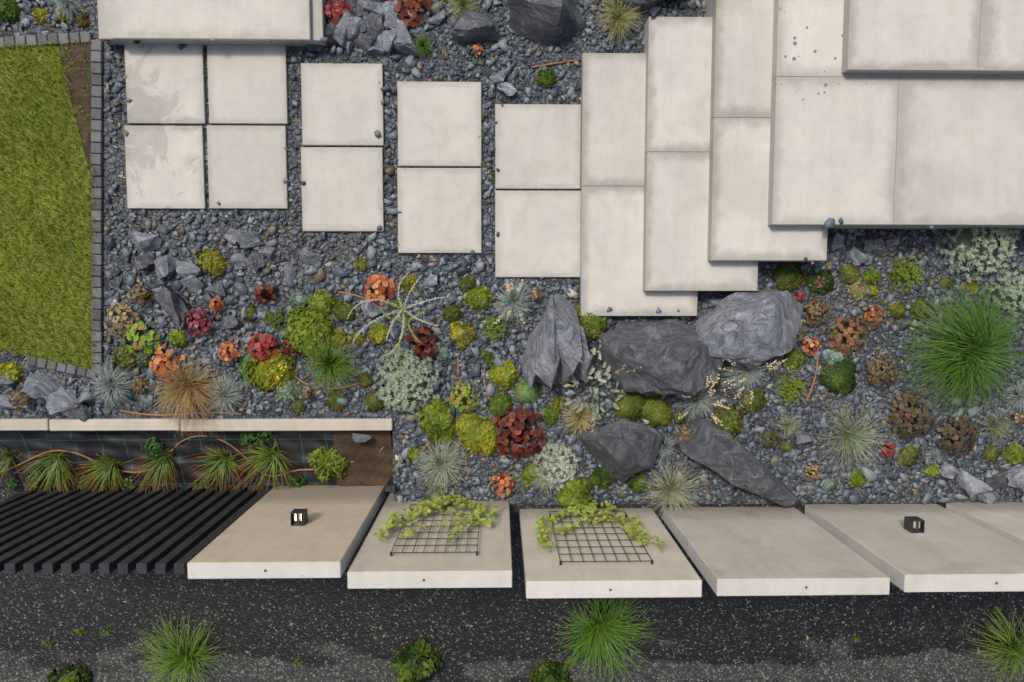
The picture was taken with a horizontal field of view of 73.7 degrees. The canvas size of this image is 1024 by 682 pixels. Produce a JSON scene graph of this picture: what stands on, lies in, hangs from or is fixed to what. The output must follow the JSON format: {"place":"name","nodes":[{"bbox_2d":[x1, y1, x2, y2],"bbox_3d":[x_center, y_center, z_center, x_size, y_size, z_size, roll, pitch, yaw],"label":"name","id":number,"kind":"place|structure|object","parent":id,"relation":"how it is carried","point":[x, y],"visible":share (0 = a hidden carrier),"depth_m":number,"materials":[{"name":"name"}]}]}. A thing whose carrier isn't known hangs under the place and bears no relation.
{"place":"outdoors","nodes":[
{"label":"outdoors","id":0,"kind":"place"},
{"bbox_2d":[0,484,1023,681],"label":"dark gravel yard","id":1,"kind":"structure","parent":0,"point":[920,638],"depth_m":7.21,"materials":[{"name":"gravel"}]},
{"bbox_2d":[0,486,272,573],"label":"black fence posts","id":2,"kind":"object","parent":1,"relation":"on","point":[89,531],"visible":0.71,"depth_m":5.87,"materials":[{"name":"metal"}]},
{"bbox_2d":[0,430,337,487],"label":"planter liner","id":3,"kind":"object","parent":1,"relation":"on","point":[298,447],"visible":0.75,"depth_m":6.88,"materials":[{"name":"fabric"}]},
{"bbox_2d":[2,435,384,476],"bbox_3d":[-3.320,1.168,6.884,4.180,0.173,0.478,0,94,-1],"label":"drip irrigation hose","id":4,"kind":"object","parent":3,"relation":"on","point":[243,455],"depth_m":6.87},
{"bbox_2d":[187,485,385,578],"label":"wall panel","id":5,"kind":"structure","parent":1,"relation":"on","point":[258,538],"depth_m":5.61,"materials":[{"name":"concrete"}]},
{"bbox_2d":[290,509,307,525],"bbox_3d":[-1.841,1.524,5.907,0.115,0.115,0.113,0,94,-1],"label":"wall lamp","id":6,"kind":"object","parent":5,"relation":"attached to","point":[298,517],"visible":1,"depth_m":5.87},
{"bbox_2d":[333,431,392,485],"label":"soil","id":7,"kind":"structure","parent":1,"relation":"on","point":[371,465],"depth_m":6.93,"materials":[{"name":"soil"}]},
{"bbox_2d":[352,433,370,441],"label":"slate rock","id":8,"kind":"object","parent":7,"relation":"on","point":[360,437],"visible":1,"depth_m":6.72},
{"bbox_2d":[347,492,511,588],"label":"wall panel","id":9,"kind":"structure","parent":1,"relation":"on","point":[375,565],"depth_m":5.41,"materials":[{"name":"concrete"}]},
{"bbox_2d":[390,504,480,555],"bbox_3d":[-0.627,1.639,6.003,0.694,1.214,0.031,0,94,-1],"label":"trellis","id":10,"kind":"object","parent":9,"relation":"attached to","point":[427,538],"visible":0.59,"depth_m":5.71,"materials":[{"name":"black metal"}]},
{"bbox_2d":[0,0,1023,681],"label":"plants","id":11,"kind":"object","parent":1,"relation":"on","point":[266,366],"visible":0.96,"depth_m":6.64,"materials":[{"name":"plant"}]},
{"bbox_2d":[0,0,1023,681],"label":"grass","id":12,"kind":"structure","parent":1,"relation":"on","point":[962,352],"depth_m":6.58,"materials":[{"name":"plant"}]},
{"bbox_2d":[519,508,701,598],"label":"wall panel","id":13,"kind":"structure","parent":1,"relation":"on","point":[670,572],"depth_m":5.46,"materials":[{"name":"concrete"}]},
{"bbox_2d":[549,511,652,564],"bbox_3d":[0.741,1.721,6.051,0.748,1.239,0.031,0,94,-1],"label":"trellis","id":14,"kind":"object","parent":13,"relation":"attached to","point":[560,561],"visible":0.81,"depth_m":5.89,"materials":[{"name":"black metal"}]},
{"bbox_2d":[509,503,945,515],"bbox_3d":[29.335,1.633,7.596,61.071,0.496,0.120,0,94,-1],"label":"wall footing strip","id":15,"kind":"object","parent":1,"relation":"on","point":[515,509],"depth_m":6.85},
{"bbox_2d":[660,507,889,595],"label":"wall panel","id":16,"kind":"structure","parent":1,"relation":"on","point":[761,551],"depth_m":5.63,"materials":[{"name":"concrete"}]},
{"bbox_2d":[804,504,1023,591],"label":"wall panel","id":17,"kind":"structure","parent":1,"relation":"on","point":[948,551],"depth_m":5.74,"materials":[{"name":"concrete"}]},
{"bbox_2d":[904,516,924,532],"bbox_3d":[3.599,1.643,6.109,0.115,0.115,0.113,0,94,-1],"label":"wall lamp","id":18,"kind":"object","parent":17,"relation":"attached to","point":[914,524],"visible":1,"depth_m":6.08,"materials":[{"name":"metal"}]},
{"bbox_2d":[946,502,1023,546],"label":"wall panel","id":19,"kind":"structure","parent":1,"relation":"on","point":[1005,520],"depth_m":6.50,"materials":[{"name":"concrete"}]},
{"bbox_2d":[0,0,1023,504],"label":"slate gravel","id":20,"kind":"structure","parent":0,"point":[340,250],"depth_m":6.67,"materials":[{"name":"gravel"}]},
{"bbox_2d":[0,376,17,388],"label":"slate rock","id":21,"kind":"object","parent":20,"relation":"on","point":[7,383],"visible":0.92,"depth_m":6.57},
{"bbox_2d":[0,393,35,411],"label":"slate rock","id":22,"kind":"object","parent":20,"relation":"on","point":[5,403],"visible":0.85,"depth_m":6.57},
{"bbox_2d":[21,372,61,398],"bbox_3d":[-4.501,0.438,6.601,0.406,0.224,0.240,20,94,-2],"label":"slate rock","id":23,"kind":"object","parent":20,"relation":"on","point":[41,385],"visible":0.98,"depth_m":6.56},
{"bbox_2d":[0,32,91,47],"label":"stone edging","id":24,"kind":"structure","parent":20,"relation":"on","point":[39,40],"depth_m":6.37,"materials":[{"name":"stone"}]},
{"bbox_2d":[0,43,92,366],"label":"lawn","id":25,"kind":"structure","parent":20,"relation":"on","point":[31,244],"depth_m":6.51,"materials":[{"name":"plant"}]},
{"bbox_2d":[58,43,92,169],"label":"bare soil","id":26,"kind":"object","parent":25,"relation":"on","point":[77,82],"visible":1,"depth_m":6.42,"materials":[{"name":"soil"}]},
{"bbox_2d":[45,387,77,414],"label":"slate rock","id":27,"kind":"object","parent":20,"relation":"on","point":[61,399],"visible":0.99,"depth_m":6.55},
{"bbox_2d":[27,356,96,377],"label":"stone edging","id":28,"kind":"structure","parent":20,"relation":"on","point":[41,363],"depth_m":6.59,"materials":[{"name":"stone"}]},
{"bbox_2d":[62,402,90,421],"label":"slate rock","id":29,"kind":"object","parent":20,"relation":"on","point":[80,412],"visible":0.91,"depth_m":6.60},
{"bbox_2d":[77,382,97,402],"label":"slate rock","id":30,"kind":"object","parent":20,"relation":"on","point":[86,396],"visible":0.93,"depth_m":6.57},
{"bbox_2d":[91,40,102,373],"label":"stone edging","id":31,"kind":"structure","parent":20,"relation":"on","point":[97,117],"depth_m":6.49,"materials":[{"name":"stone"}]},
{"bbox_2d":[132,252,154,270],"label":"slate rock","id":32,"kind":"object","parent":20,"relation":"on","point":[143,261],"visible":0.84,"depth_m":6.50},
{"bbox_2d":[131,231,161,252],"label":"slate rock","id":33,"kind":"object","parent":20,"relation":"on","point":[145,242],"visible":1,"depth_m":6.47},
{"bbox_2d":[124,125,205,208],"bbox_3d":[-3.293,-1.650,6.501,0.731,0.060,0.775,0,94,-1],"label":"paver","id":34,"kind":"object","parent":20,"relation":"on","point":[165,167],"visible":1,"depth_m":6.47,"materials":[{"name":"concrete"}]},
{"bbox_2d":[124,44,205,124],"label":"paver","id":35,"kind":"object","parent":20,"relation":"on","point":[165,83],"visible":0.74,"depth_m":6.42,"materials":[{"name":"concrete"}]},
{"bbox_2d":[153,255,177,280],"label":"slate rock","id":36,"kind":"object","parent":20,"relation":"on","point":[165,266],"visible":0.95,"depth_m":6.49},
{"bbox_2d":[155,285,189,331],"bbox_3d":[-3.222,-0.319,6.572,0.194,0.359,0.473,-29,94,1],"label":"rock","id":37,"kind":"object","parent":20,"relation":"on","point":[174,306],"visible":0.89,"depth_m":6.46,"materials":[{"name":"stone"}]},
{"bbox_2d":[120,409,241,415],"bbox_3d":[-3.234,0.711,6.673,1.172,0.019,0.057,1,94,-1],"label":"drip irrigation hose","id":38,"kind":"object","parent":20,"relation":"on","point":[174,414],"visible":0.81,"depth_m":6.67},
{"bbox_2d":[176,261,200,277],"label":"slate rock","id":39,"kind":"object","parent":20,"relation":"on","point":[184,269],"visible":1,"depth_m":6.52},
{"bbox_2d":[180,274,203,292],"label":"slate rock","id":40,"kind":"object","parent":20,"relation":"on","point":[193,283],"visible":1,"depth_m":6.52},
{"bbox_2d":[97,0,326,46],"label":"step base","id":41,"kind":"object","parent":20,"relation":"on","point":[318,21],"visible":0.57,"depth_m":6.29,"materials":[{"name":"concrete"}]},
{"bbox_2d":[111,0,310,40],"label":"step slab","id":42,"kind":"structure","parent":41,"relation":"on","point":[234,20],"depth_m":6.21,"materials":[{"name":"concrete"}]},
{"bbox_2d":[206,282,225,296],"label":"slate rock","id":43,"kind":"object","parent":20,"relation":"on","point":[218,288],"visible":1,"depth_m":6.55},
{"bbox_2d":[221,315,238,329],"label":"slate rock","id":44,"kind":"object","parent":20,"relation":"on","point":[230,321],"visible":1,"depth_m":6.57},
{"bbox_2d":[224,229,242,245],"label":"slate rock","id":45,"kind":"object","parent":20,"relation":"on","point":[230,235],"visible":0.66,"depth_m":6.50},
{"bbox_2d":[231,253,247,266],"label":"slate rock","id":46,"kind":"object","parent":20,"relation":"on","point":[238,259],"visible":0.88,"depth_m":6.54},
{"bbox_2d":[207,45,287,124],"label":"paver","id":47,"kind":"object","parent":20,"relation":"on","point":[247,84],"visible":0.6,"depth_m":6.43,"materials":[{"name":"concrete"}]},
{"bbox_2d":[207,125,288,208],"bbox_3d":[-2.516,-1.653,6.515,0.741,0.060,0.777,0,94,-1],"label":"paver","id":48,"kind":"object","parent":20,"relation":"on","point":[247,167],"visible":1,"depth_m":6.49,"materials":[{"name":"concrete"}]},
{"bbox_2d":[236,231,263,249],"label":"slate rock","id":49,"kind":"object","parent":20,"relation":"on","point":[247,240],"visible":0.99,"depth_m":6.50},
{"bbox_2d":[246,252,266,269],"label":"slate rock","id":50,"kind":"object","parent":20,"relation":"on","point":[254,261],"visible":0.91,"depth_m":6.53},
{"bbox_2d":[258,245,276,259],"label":"slate rock","id":51,"kind":"object","parent":20,"relation":"on","point":[268,252],"visible":1,"depth_m":6.53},
{"bbox_2d":[282,263,296,287],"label":"slate rock","id":52,"kind":"object","parent":20,"relation":"on","point":[289,278],"visible":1,"depth_m":6.56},
{"bbox_2d":[300,248,322,264],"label":"slate rock","id":53,"kind":"object","parent":20,"relation":"on","point":[308,257],"visible":1,"depth_m":6.55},
{"bbox_2d":[320,21,345,46],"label":"slate rock","id":54,"kind":"object","parent":20,"relation":"on","point":[330,28],"visible":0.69,"depth_m":6.36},
{"bbox_2d":[301,147,383,231],"bbox_3d":[-1.621,-1.449,6.546,0.773,0.060,0.792,0,94,-1],"label":"paver","id":55,"kind":"object","parent":20,"relation":"on","point":[342,189],"visible":1,"depth_m":6.52,"materials":[{"name":"concrete"}]},
{"bbox_2d":[301,63,383,145],"bbox_3d":[-1.606,-2.240,6.487,0.766,0.060,0.758,0,94,-1],"label":"paver","id":56,"kind":"object","parent":20,"relation":"on","point":[342,105],"visible":1,"depth_m":6.46,"materials":[{"name":"concrete"}]},
{"bbox_2d":[333,11,355,47],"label":"slate rock","id":57,"kind":"object","parent":20,"relation":"on","point":[340,39],"visible":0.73,"depth_m":6.34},
{"bbox_2d":[344,17,366,40],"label":"slate rock","id":58,"kind":"object","parent":20,"relation":"on","point":[354,26],"visible":0.89,"depth_m":6.33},
{"bbox_2d":[350,32,373,51],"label":"slate rock","id":59,"kind":"object","parent":20,"relation":"on","point":[363,41],"visible":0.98,"depth_m":6.38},
{"bbox_2d":[358,0,382,14],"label":"slate rock","id":60,"kind":"object","parent":20,"relation":"on","point":[369,7],"visible":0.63,"depth_m":6.33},
{"bbox_2d":[361,299,384,316],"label":"slate rock","id":61,"kind":"object","parent":20,"relation":"on","point":[370,309],"visible":0.94,"depth_m":6.59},
{"bbox_2d":[363,12,387,42],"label":"slate rock","id":62,"kind":"object","parent":20,"relation":"on","point":[374,26],"visible":0.72,"depth_m":6.34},
{"bbox_2d":[367,42,386,54],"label":"slate rock","id":63,"kind":"object","parent":20,"relation":"on","point":[374,49],"visible":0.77,"depth_m":6.42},
{"bbox_2d":[376,29,396,54],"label":"slate rock","id":64,"kind":"object","parent":20,"relation":"on","point":[385,39],"visible":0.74,"depth_m":6.36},
{"bbox_2d":[379,0,402,27],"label":"slate rock","id":65,"kind":"object","parent":20,"relation":"on","point":[389,12],"visible":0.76,"depth_m":6.35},
{"bbox_2d":[385,476,396,491],"bbox_3d":[-1.196,1.432,6.877,0.100,0.400,0.060,0,94,-1],"label":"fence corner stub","id":66,"kind":"object","parent":20,"relation":"on","point":[390,485],"visible":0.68,"depth_m":6.69,"materials":[{"name":"metal"}]},
{"bbox_2d":[391,19,419,55],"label":"slate rock","id":67,"kind":"object","parent":20,"relation":"on","point":[403,43],"visible":0.76,"depth_m":6.34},
{"bbox_2d":[410,27,428,39],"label":"slate rock","id":68,"kind":"object","parent":20,"relation":"on","point":[417,32],"visible":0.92,"depth_m":6.41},
{"bbox_2d":[420,274,437,288],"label":"slate rock","id":69,"kind":"object","parent":20,"relation":"on","point":[430,281],"visible":0.97,"depth_m":6.58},
{"bbox_2d":[428,9,444,25],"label":"slate rock","id":70,"kind":"object","parent":20,"relation":"on","point":[436,20],"visible":1,"depth_m":6.41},
{"bbox_2d":[397,81,481,166],"bbox_3d":[-0.689,-2.064,6.517,0.794,0.060,0.786,0,94,-1],"label":"paver","id":71,"kind":"object","parent":20,"relation":"on","point":[439,124],"visible":1,"depth_m":6.49,"materials":[{"name":"concrete"}]},
{"bbox_2d":[397,168,481,252],"bbox_3d":[-0.695,-1.252,6.578,0.801,0.060,0.807,0,94,-1],"label":"paver","id":72,"kind":"object","parent":20,"relation":"on","point":[439,209],"visible":1,"depth_m":6.55,"materials":[{"name":"concrete"}]},
{"bbox_2d":[450,10,498,44],"bbox_3d":[-0.350,-2.938,6.419,0.464,0.348,0.278,0,94,-1],"label":"boulder","id":73,"kind":"object","parent":20,"relation":"on","point":[470,27],"visible":0.98,"depth_m":6.31,"materials":[{"name":"stone"}]},
{"bbox_2d":[490,66,511,84],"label":"slate rock","id":74,"kind":"object","parent":20,"relation":"on","point":[499,76],"visible":1,"depth_m":6.43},
{"bbox_2d":[497,81,516,95],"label":"slate rock","id":75,"kind":"object","parent":20,"relation":"on","point":[507,88],"visible":1,"depth_m":6.45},
{"bbox_2d":[521,319,543,386],"bbox_3d":[0.232,0.079,6.506,0.210,0.330,0.705,16,94,-2],"label":"upright slate","id":76,"kind":"object","parent":20,"relation":"on","point":[528,359],"visible":0.68,"depth_m":6.42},
{"bbox_2d":[495,191,580,276],"bbox_3d":[0.251,-1.033,6.612,0.826,0.060,0.828,0,94,-1],"label":"paver","id":77,"kind":"object","parent":20,"relation":"on","point":[539,233],"visible":1,"depth_m":6.58,"materials":[{"name":"concrete"}]},
{"bbox_2d":[495,104,580,188],"bbox_3d":[0.248,-1.858,6.550,0.818,0.060,0.792,0,94,-1],"label":"paver","id":78,"kind":"object","parent":20,"relation":"on","point":[537,146],"visible":1,"depth_m":6.52,"materials":[{"name":"concrete"}]},
{"bbox_2d":[507,0,585,46],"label":"boulder","id":79,"kind":"object","parent":20,"relation":"on","point":[553,23],"visible":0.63,"depth_m":6.28,"materials":[{"name":"stone"}]},
{"bbox_2d":[533,294,560,387],"bbox_3d":[0.383,-0.001,6.472,0.250,0.498,0.863,12,94,-2],"label":"upright slate","id":80,"kind":"object","parent":20,"relation":"on","point":[546,366],"visible":0.81,"depth_m":6.29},
{"bbox_2d":[523,293,582,385],"bbox_3d":[0.403,0.000,6.609,0.667,0.486,0.925,0,94,-1],"label":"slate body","id":81,"kind":"object","parent":20,"relation":"on","point":[556,380],"visible":0.07,"depth_m":6.63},
{"bbox_2d":[554,294,582,383],"bbox_3d":[0.509,-0.016,6.479,0.284,0.496,0.869,0,94,-1],"label":"upright slate","id":82,"kind":"object","parent":20,"relation":"on","point":[568,341],"visible":0.74,"depth_m":6.31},
{"bbox_2d":[575,323,590,382],"bbox_3d":[0.623,0.093,6.525,0.197,0.320,0.662,-16,94,0],"label":"upright slate","id":83,"kind":"object","parent":20,"relation":"on","point":[582,367],"visible":0.36,"depth_m":6.42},
{"bbox_2d":[581,53,645,186],"bbox_3d":[1.225,-2.091,6.524,1.126,0.160,1.229,0,94,-1],"label":"stair step","id":84,"kind":"object","parent":20,"relation":"on","point":[613,87],"visible":0.44,"depth_m":6.44,"materials":[{"name":"concrete"}]},
{"bbox_2d":[578,418,664,482],"bbox_3d":[1.113,1.012,6.722,0.760,0.570,0.638,-29,94,1],"label":"boulder","id":85,"kind":"object","parent":20,"relation":"on","point":[621,450],"visible":0.96,"depth_m":6.54,"materials":[{"name":"stone"}]},
{"bbox_2d":[608,0,663,12],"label":"boulder","id":86,"kind":"object","parent":20,"relation":"on","point":[645,5],"visible":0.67,"depth_m":6.37,"materials":[{"name":"stone"}]},
{"bbox_2d":[580,186,697,315],"bbox_3d":[1.225,-0.862,6.617,1.126,0.160,1.233,0,94,-1],"label":"stair step","id":87,"kind":"object","parent":20,"relation":"on","point":[611,249],"visible":0.64,"depth_m":6.54,"materials":[{"name":"concrete"}]},
{"bbox_2d":[594,319,724,395],"bbox_3d":[1.421,0.157,6.635,1.256,0.758,0.740,0,94,-1],"label":"boulder","id":88,"kind":"object","parent":20,"relation":"on","point":[670,356],"visible":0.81,"depth_m":6.41,"materials":[{"name":"stone"}]},
{"bbox_2d":[644,17,711,153],"bbox_3d":[1.791,-2.382,6.458,1.071,0.270,1.218,0,94,-1],"label":"stair step","id":89,"kind":"object","parent":20,"relation":"on","point":[678,51],"visible":0.44,"depth_m":6.32,"materials":[{"name":"concrete"}]},
{"bbox_2d":[643,152,757,290],"bbox_3d":[1.791,-1.129,6.552,1.071,0.270,1.291,0,94,-1],"label":"stair step","id":90,"kind":"object","parent":20,"relation":"on","point":[676,202],"visible":0.58,"depth_m":6.42,"materials":[{"name":"concrete"}]},
{"bbox_2d":[675,414,798,507],"bbox_3d":[2.280,1.232,6.774,1.517,0.440,0.407,32,93,-3],"label":"long boulder","id":91,"kind":"object","parent":20,"relation":"on","point":[726,455],"visible":0.98,"depth_m":6.60,"materials":[{"name":"stone"}]},
{"bbox_2d":[705,0,773,119],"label":"stair step","id":92,"kind":"object","parent":20,"relation":"on","point":[741,63],"visible":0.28,"depth_m":6.21,"materials":[{"name":"concrete"}]},
{"bbox_2d":[695,289,802,367],"bbox_3d":[2.255,-0.125,6.643,1.178,0.642,0.762,0,94,-1],"label":"boulder","id":93,"kind":"object","parent":20,"relation":"on","point":[756,329],"visible":0.84,"depth_m":6.41,"materials":[{"name":"stone"}]},
{"bbox_2d":[707,118,827,261],"bbox_3d":[2.385,-1.410,6.487,1.085,0.380,1.298,0,94,-1],"label":"stair step","id":94,"kind":"object","parent":20,"relation":"on","point":[739,229],"visible":0.5,"depth_m":6.31,"materials":[{"name":"concrete"}]},
{"bbox_2d":[795,431,814,443],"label":"slate rock","id":95,"kind":"object","parent":20,"relation":"on","point":[803,437],"visible":0.92,"depth_m":6.74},
{"bbox_2d":[768,77,898,228],"bbox_3d":[2.920,-1.733,6.417,1.111,0.490,1.312,0,94,-1],"label":"stair step","id":96,"kind":"object","parent":20,"relation":"on","point":[833,140],"visible":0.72,"depth_m":6.17,"materials":[{"name":"concrete"}]},
{"bbox_2d":[772,0,898,79],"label":"stair step","id":97,"kind":"object","parent":20,"relation":"on","point":[807,38],"visible":0.41,"depth_m":6.10,"materials":[{"name":"concrete"}]},
{"bbox_2d":[828,232,844,251],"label":"slate rock","id":98,"kind":"object","parent":20,"relation":"on","point":[836,241],"visible":1,"depth_m":6.61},
{"bbox_2d":[846,247,870,265],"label":"slate rock","id":99,"kind":"object","parent":20,"relation":"on","point":[857,256],"visible":1,"depth_m":6.63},
{"bbox_2d":[863,238,887,256],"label":"slate rock","id":100,"kind":"object","parent":20,"relation":"on","point":[876,247],"visible":1,"depth_m":6.62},
{"bbox_2d":[885,235,898,248],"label":"slate rock","id":101,"kind":"object","parent":20,"relation":"on","point":[892,241],"visible":1,"depth_m":6.61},
{"bbox_2d":[841,0,980,73],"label":"stair step","id":102,"kind":"object","parent":20,"relation":"on","point":[911,36],"visible":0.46,"depth_m":6.00,"materials":[{"name":"concrete"}]},
{"bbox_2d":[870,77,1023,228],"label":"stair step","id":103,"kind":"object","parent":20,"relation":"on","point":[959,153],"visible":0.67,"depth_m":6.20,"materials":[{"name":"concrete"}]},
{"bbox_2d":[939,464,959,478],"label":"slate rock","id":104,"kind":"object","parent":20,"relation":"on","point":[949,471],"visible":1,"depth_m":6.81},
{"bbox_2d":[899,74,1023,77],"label":"slab","id":105,"kind":"structure","parent":20,"relation":"on","point":[957,76],"depth_m":6.14,"materials":[{"name":"concrete"}]},
{"bbox_2d":[955,468,992,497],"bbox_3d":[4.582,1.397,6.842,0.219,0.207,0.399,-39,94,2],"label":"slate rock","id":106,"kind":"object","parent":20,"relation":"on","point":[970,485],"visible":0.88,"depth_m":6.78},
{"bbox_2d":[975,491,998,503],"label":"slate rock","id":107,"kind":"object","parent":20,"relation":"on","point":[989,497],"visible":0.67,"depth_m":6.83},
{"bbox_2d":[984,468,1006,490],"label":"slate rock","id":108,"kind":"object","parent":20,"relation":"on","point":[997,481],"visible":0.86,"depth_m":6.80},
{"bbox_2d":[971,0,1023,74],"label":"stair step","id":109,"kind":"object","parent":20,"relation":"on","point":[1001,45],"visible":0.36,"depth_m":6.02,"materials":[{"name":"concrete"}]},
{"bbox_2d":[1006,466,1023,489],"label":"slate rock","id":110,"kind":"object","parent":20,"relation":"on","point":[1015,476],"visible":0.98,"depth_m":6.80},
{"bbox_3d":[-3.441,0.806,6.899,4.517,0.380,0.095,0,94,-1],"label":"wall below the coping","id":111,"kind":"object","parent":20,"relation":"on","visible":0},
{"bbox_2d":[0,418,49,430],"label":"coping","id":112,"kind":"object","parent":111,"relation":"on","point":[29,424],"visible":0.95,"depth_m":6.62,"materials":[{"name":"concrete"}]},
{"bbox_2d":[49,418,180,430],"bbox_3d":[-3.866,0.816,6.667,1.252,0.070,0.112,0,94,-1],"label":"coping","id":113,"kind":"object","parent":111,"relation":"on","point":[145,424],"visible":0.82,"depth_m":6.63,"materials":[{"name":"concrete"}]},
{"bbox_2d":[180,418,392,430],"bbox_3d":[-2.202,0.820,6.697,2.057,0.070,0.116,0,94,-1],"label":"coping","id":114,"kind":"object","parent":111,"relation":"on","point":[327,424],"visible":0.88,"depth_m":6.66,"materials":[{"name":"concrete"}]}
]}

